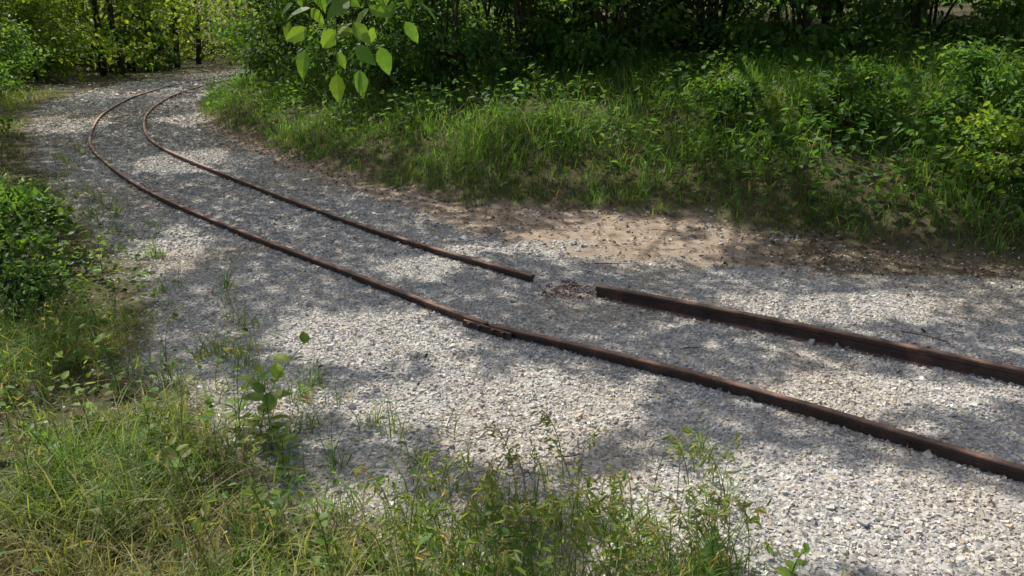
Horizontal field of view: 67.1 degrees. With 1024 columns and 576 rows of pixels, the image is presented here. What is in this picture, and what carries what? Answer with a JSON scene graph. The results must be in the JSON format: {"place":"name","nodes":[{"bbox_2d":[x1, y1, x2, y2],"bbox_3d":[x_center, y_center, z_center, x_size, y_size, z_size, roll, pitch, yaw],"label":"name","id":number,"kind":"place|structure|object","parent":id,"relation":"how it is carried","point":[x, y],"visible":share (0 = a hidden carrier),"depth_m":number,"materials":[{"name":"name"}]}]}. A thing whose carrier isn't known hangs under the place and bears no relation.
{"place":"outdoors","nodes":[
{"label":"outdoors","id":0,"kind":"place"},
{"bbox_2d":[0,0,1023,575],"bbox_3d":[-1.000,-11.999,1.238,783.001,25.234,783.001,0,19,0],"label":"ground","id":1,"kind":"structure","parent":0,"point":[922,232],"depth_m":5.17,"materials":[{"name":"grey gravel"}]},
{"bbox_2d":[0,388,6,450],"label":"weed plant","id":2,"kind":"object","parent":1,"relation":"on","point":[2,404],"visible":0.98,"depth_m":2.85,"materials":[{"name":"green plant"}]},
{"bbox_2d":[0,47,10,102],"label":"shrub","id":3,"kind":"object","parent":1,"relation":"on","point":[3,72],"visible":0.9,"depth_m":14.12,"materials":[{"name":"green plant"}]},
{"bbox_2d":[0,65,31,137],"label":"shrub","id":4,"kind":"object","parent":1,"relation":"on","point":[7,122],"visible":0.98,"depth_m":11.90,"materials":[{"name":"green plant"}]},
{"bbox_2d":[0,20,44,98],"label":"shrub","id":5,"kind":"object","parent":1,"relation":"on","point":[10,83],"visible":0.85,"depth_m":18.14,"materials":[{"name":"green plant"}]},
{"bbox_2d":[0,170,69,233],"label":"shrub","id":6,"kind":"object","parent":1,"relation":"on","point":[42,186],"visible":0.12,"depth_m":6.44,"materials":[{"name":"green plant"}]},
{"bbox_2d":[0,7,86,90],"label":"shrub","id":7,"kind":"object","parent":1,"relation":"on","point":[10,34],"visible":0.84,"depth_m":20.61,"materials":[{"name":"green plant"}]},
{"bbox_2d":[0,173,87,282],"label":"shrub","id":8,"kind":"object","parent":1,"relation":"on","point":[45,209],"visible":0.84,"depth_m":5.22,"materials":[{"name":"green plant"}]},
{"bbox_2d":[0,215,88,321],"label":"shrub","id":9,"kind":"object","parent":1,"relation":"on","point":[29,281],"visible":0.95,"depth_m":4.60,"materials":[{"name":"green plant"}]},
{"bbox_2d":[0,0,104,80],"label":"shrub","id":10,"kind":"object","parent":1,"relation":"on","point":[21,8],"visible":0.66,"depth_m":23.22,"materials":[{"name":"green plant"}]},
{"bbox_2d":[22,423,87,483],"bbox_3d":[-1.613,0.600,2.736,0.102,0.273,0.166,17,25,41],"label":"weed plant","id":11,"kind":"object","parent":1,"relation":"on","point":[36,435],"visible":0.66,"depth_m":2.71,"materials":[{"name":"green plant"}]},
{"bbox_2d":[31,253,84,303],"bbox_3d":[-2.645,-0.029,4.526,0.237,0.379,0.156,0,19,0],"label":"weed plant","id":12,"kind":"object","parent":1,"relation":"on","point":[54,283],"visible":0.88,"depth_m":4.52,"materials":[{"name":"green plant"}]},
{"bbox_2d":[47,231,73,288],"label":"weed plant","id":13,"kind":"object","parent":1,"relation":"on","point":[64,250],"visible":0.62,"depth_m":4.95,"materials":[{"name":"green plant"}]},
{"bbox_2d":[50,212,70,267],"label":"weed plant","id":14,"kind":"object","parent":1,"relation":"on","point":[55,256],"visible":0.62,"depth_m":5.25,"materials":[{"name":"green plant"}]},
{"bbox_2d":[64,303,92,368],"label":"weed plant","id":15,"kind":"object","parent":1,"relation":"on","point":[72,356],"visible":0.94,"depth_m":3.80,"materials":[{"name":"green plant"}]},
{"bbox_2d":[57,371,102,425],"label":"weed plant","id":16,"kind":"object","parent":1,"relation":"on","point":[87,405],"visible":0.84,"depth_m":3.16,"materials":[{"name":"green plant"}]},
{"bbox_2d":[68,276,110,328],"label":"weed plant","id":17,"kind":"object","parent":1,"relation":"on","point":[93,317],"visible":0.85,"depth_m":4.26,"materials":[{"name":"green plant"}]},
{"bbox_2d":[90,235,111,278],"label":"weed plant","id":18,"kind":"object","parent":1,"relation":"on","point":[97,255],"visible":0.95,"depth_m":5.15,"materials":[{"name":"green plant"}]},
{"bbox_2d":[89,482,126,537],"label":"weed plant","id":19,"kind":"object","parent":1,"relation":"on","point":[100,498],"visible":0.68,"depth_m":2.44,"materials":[{"name":"green plant"}]},
{"bbox_2d":[94,332,135,395],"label":"weed plant","id":20,"kind":"object","parent":1,"relation":"on","point":[114,385],"visible":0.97,"depth_m":3.53,"materials":[{"name":"green plant"}]},
{"bbox_2d":[86,0,188,72],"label":"shrub","id":21,"kind":"object","parent":1,"relation":"on","point":[141,37],"visible":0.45,"depth_m":29.46,"materials":[{"name":"green plant"}]},
{"bbox_2d":[134,395,163,438],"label":"weed plant","id":22,"kind":"object","parent":1,"relation":"on","point":[147,410],"visible":0.82,"depth_m":3.06,"materials":[{"name":"green plant"}]},
{"bbox_2d":[160,436,205,486],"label":"weed plant","id":23,"kind":"object","parent":1,"relation":"on","point":[172,440],"visible":0.79,"depth_m":2.71,"materials":[{"name":"green plant"}]},
{"bbox_2d":[219,365,262,427],"bbox_3d":[-1.119,0.468,3.222,0.187,0.270,0.136,-12,22,-32],"label":"weed plant","id":24,"kind":"object","parent":1,"relation":"on","point":[245,386],"visible":0.84,"depth_m":3.23,"materials":[{"name":"green plant"}]},
{"bbox_2d":[239,477,281,533],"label":"weed plant","id":25,"kind":"object","parent":1,"relation":"on","point":[260,496],"visible":0.74,"depth_m":2.50,"materials":[{"name":"green plant"}]},
{"bbox_2d":[226,331,309,433],"bbox_3d":[-0.957,0.427,3.132,0.369,0.403,0.189,-14,23,-36],"label":"weed plant","id":26,"kind":"object","parent":1,"relation":"on","point":[277,371],"visible":0.84,"depth_m":3.14,"materials":[{"name":"green plant"}]},
{"bbox_2d":[249,372,298,448],"bbox_3d":[-0.954,0.509,3.041,0.142,0.312,0.223,-14,23,-36],"label":"weed plant","id":27,"kind":"object","parent":1,"relation":"on","point":[268,399],"visible":0.81,"depth_m":3.05,"materials":[{"name":"green plant"}]},
{"bbox_2d":[183,0,381,79],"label":"shrub","id":28,"kind":"object","parent":1,"relation":"on","point":[253,50],"visible":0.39,"depth_m":15.71,"materials":[{"name":"green plant"}]},
{"bbox_2d":[267,427,302,478],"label":"weed plant","id":29,"kind":"object","parent":1,"relation":"on","point":[278,470],"visible":0.88,"depth_m":2.84,"materials":[{"name":"green plant"}]},
{"bbox_2d":[225,0,381,59],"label":"shrub","id":30,"kind":"object","parent":1,"relation":"on","point":[238,2],"visible":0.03,"depth_m":19.95,"materials":[{"name":"green plant"}]},
{"bbox_2d":[214,0,423,92],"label":"shrub","id":31,"kind":"object","parent":1,"relation":"on","point":[273,27],"visible":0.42,"depth_m":13.44,"materials":[{"name":"green plant"}]},
{"bbox_2d":[305,498,346,567],"bbox_3d":[-0.571,0.762,2.328,0.084,0.242,0.132,-17,25,-41],"label":"weed plant","id":32,"kind":"object","parent":1,"relation":"on","point":[323,524],"visible":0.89,"depth_m":2.33,"materials":[{"name":"green plant"}]},
{"bbox_2d":[357,7,369,41],"bbox_3d":[-3.981,-8.529,14.230,13.165,8.720,10.659,0,19,0],"label":"deciduous tree","id":33,"kind":"object","parent":1,"relation":"on","point":[364,17],"visible":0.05,"depth_m":16.20,"materials":[{"name":"green plant"}]},
{"bbox_2d":[266,0,478,101],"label":"shrub","id":34,"kind":"object","parent":1,"relation":"on","point":[390,46],"visible":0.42,"depth_m":10.97,"materials":[{"name":"green plant"}]},
{"bbox_2d":[0,286,789,575],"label":"brome grass","id":35,"kind":"structure","parent":1,"relation":"on","point":[590,512],"depth_m":2.27,"materials":[{"name":"green plant"}]},
{"bbox_2d":[305,0,502,44],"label":"shrub","id":36,"kind":"object","parent":1,"relation":"on","point":[463,3],"visible":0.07,"depth_m":15.15,"materials":[{"name":"green plant"}]},
{"bbox_2d":[400,499,437,537],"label":"weed plant","id":37,"kind":"object","parent":1,"relation":"on","point":[421,509],"visible":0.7,"depth_m":2.50,"materials":[{"name":"green plant"}]},
{"bbox_2d":[0,86,885,575],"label":"verge grass","id":38,"kind":"structure","parent":1,"relation":"on","point":[54,490],"depth_m":2.65,"materials":[{"name":"green plant"}]},
{"bbox_2d":[364,0,542,99],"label":"shrub","id":39,"kind":"object","parent":1,"relation":"on","point":[442,60],"visible":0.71,"depth_m":10.53,"materials":[{"name":"green plant"}]},
{"bbox_2d":[0,0,1002,82],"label":"woodland","id":40,"kind":"object","parent":1,"relation":"on","point":[83,12],"visible":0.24,"depth_m":27.80,"materials":[{"name":"green plant"}]},
{"bbox_2d":[425,0,584,53],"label":"shrub","id":41,"kind":"object","parent":1,"relation":"on","point":[476,21],"visible":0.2,"depth_m":12.21,"materials":[{"name":"green plant"}]},
{"bbox_2d":[0,68,1023,575],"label":"gravel","id":42,"kind":"structure","parent":1,"relation":"on","point":[176,108],"depth_m":4.10,"materials":[{"name":"grey gravel"}]},
{"bbox_2d":[512,493,558,528],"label":"weed plant","id":43,"kind":"object","parent":42,"relation":"on","point":[515,496],"visible":0.38,"depth_m":2.54,"materials":[{"name":"green plant"}]},
{"bbox_2d":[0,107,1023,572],"bbox_3d":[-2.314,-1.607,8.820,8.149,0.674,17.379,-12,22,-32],"label":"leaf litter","id":44,"kind":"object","parent":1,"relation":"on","point":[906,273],"visible":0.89,"depth_m":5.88,"materials":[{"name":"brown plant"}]},
{"bbox_2d":[455,0,596,85],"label":"shrub","id":45,"kind":"object","parent":1,"relation":"on","point":[493,65],"visible":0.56,"depth_m":10.57,"materials":[{"name":"green plant"}]},
{"bbox_2d":[88,74,1023,482],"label":"railway track","id":46,"kind":"structure","parent":1,"relation":"on","point":[900,352],"depth_m":4.10,"materials":[{"name":"metal"}]},
{"bbox_2d":[578,0,591,26],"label":"deciduous tree","id":47,"kind":"object","parent":1,"relation":"on","point":[583,5],"visible":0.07,"depth_m":12.84,"materials":[{"name":"green plant"}]},
{"bbox_2d":[480,0,716,43],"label":"shrub","id":48,"kind":"object","parent":1,"relation":"on","point":[589,5],"visible":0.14,"depth_m":12.09,"materials":[{"name":"green plant"}]},
{"bbox_2d":[190,1,1023,269],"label":"bank grass","id":49,"kind":"structure","parent":1,"relation":"on","point":[666,81],"depth_m":8.31,"materials":[{"name":"green plant"}]},
{"bbox_2d":[509,0,705,75],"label":"shrub","id":50,"kind":"object","parent":1,"relation":"on","point":[587,55],"visible":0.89,"depth_m":10.22,"materials":[{"name":"green plant"}]},
{"bbox_2d":[598,509,631,557],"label":"weed plant","id":51,"kind":"object","parent":1,"relation":"on","point":[617,545],"visible":0.57,"depth_m":2.43,"materials":[{"name":"green plant"}]},
{"bbox_2d":[591,0,741,24],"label":"shrub","id":52,"kind":"object","parent":1,"relation":"on","point":[724,9],"visible":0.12,"depth_m":12.16,"materials":[{"name":"green plant"}]},
{"bbox_2d":[613,0,773,55],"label":"shrub","id":53,"kind":"object","parent":1,"relation":"on","point":[701,17],"visible":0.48,"depth_m":10.81,"materials":[{"name":"green plant"}]},
{"bbox_2d":[694,525,728,568],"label":"weed plant","id":54,"kind":"object","parent":1,"relation":"on","point":[707,549],"visible":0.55,"depth_m":2.35,"materials":[{"name":"green plant"}]},
{"bbox_2d":[671,68,797,149],"bbox_3d":[2.280,-1.810,7.813,1.221,0.800,1.298,0,19,0],"label":"shrub","id":55,"kind":"object","parent":1,"relation":"on","point":[728,96],"visible":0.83,"depth_m":7.69,"materials":[{"name":"green plant"}]},
{"bbox_2d":[774,543,809,575],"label":"weed plant","id":56,"kind":"object","parent":1,"relation":"on","point":[786,571],"visible":0.98,"depth_m":2.33,"materials":[{"name":"green plant"}]},
{"bbox_2d":[685,0,911,62],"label":"shrub","id":57,"kind":"object","parent":1,"relation":"on","point":[808,17],"visible":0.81,"depth_m":9.72,"materials":[{"name":"green plant"}]},
{"bbox_2d":[717,0,897,29],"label":"shrub","id":58,"kind":"object","parent":1,"relation":"on","point":[823,18],"visible":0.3,"depth_m":12.79,"materials":[{"name":"green plant"}]},
{"bbox_2d":[789,51,955,144],"bbox_3d":[3.405,-1.857,7.523,1.407,0.865,1.452,0,19,0],"label":"shrub","id":59,"kind":"object","parent":1,"relation":"on","point":[829,91],"visible":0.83,"depth_m":7.32,"materials":[{"name":"green plant"}]},
{"bbox_2d":[899,1,927,25],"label":"deciduous tree","id":60,"kind":"object","parent":1,"relation":"on","point":[922,9],"depth_m":11.72,"materials":[{"name":"green plant"}]},
{"bbox_2d":[816,0,1023,61],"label":"shrub","id":61,"kind":"object","parent":1,"relation":"on","point":[914,6],"visible":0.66,"depth_m":9.34,"materials":[{"name":"green plant"}]},
{"bbox_2d":[894,0,1023,19],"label":"shrub","id":62,"kind":"object","parent":1,"relation":"on","point":[940,15],"visible":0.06,"depth_m":12.42,"materials":[{"name":"green plant"}]},
{"bbox_2d":[905,39,1023,151],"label":"shrub","id":63,"kind":"object","parent":1,"relation":"on","point":[973,56],"visible":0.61,"depth_m":6.87,"materials":[{"name":"green plant"}]},
{"bbox_2d":[934,101,1023,189],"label":"shrub","id":64,"kind":"object","parent":1,"relation":"on","point":[1008,135],"visible":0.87,"depth_m":6.19,"materials":[{"name":"green plant"}]},
{"bbox_2d":[954,0,1023,51],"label":"shrub","id":65,"kind":"object","parent":1,"relation":"on","point":[994,8],"visible":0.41,"depth_m":9.88,"materials":[{"name":"green plant"}]},
{"bbox_3d":[-3.585,-4.488,3.650,9.938,9.632,5.985,0,19,0],"label":"deciduous tree","id":66,"kind":"object","parent":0,"visible":0},
{"bbox_2d":[282,0,436,102],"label":"hanging bough","id":67,"kind":"object","parent":66,"relation":"attached to","point":[358,30],"visible":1,"depth_m":2.55,"materials":[{"name":"green plant"}]}
]}

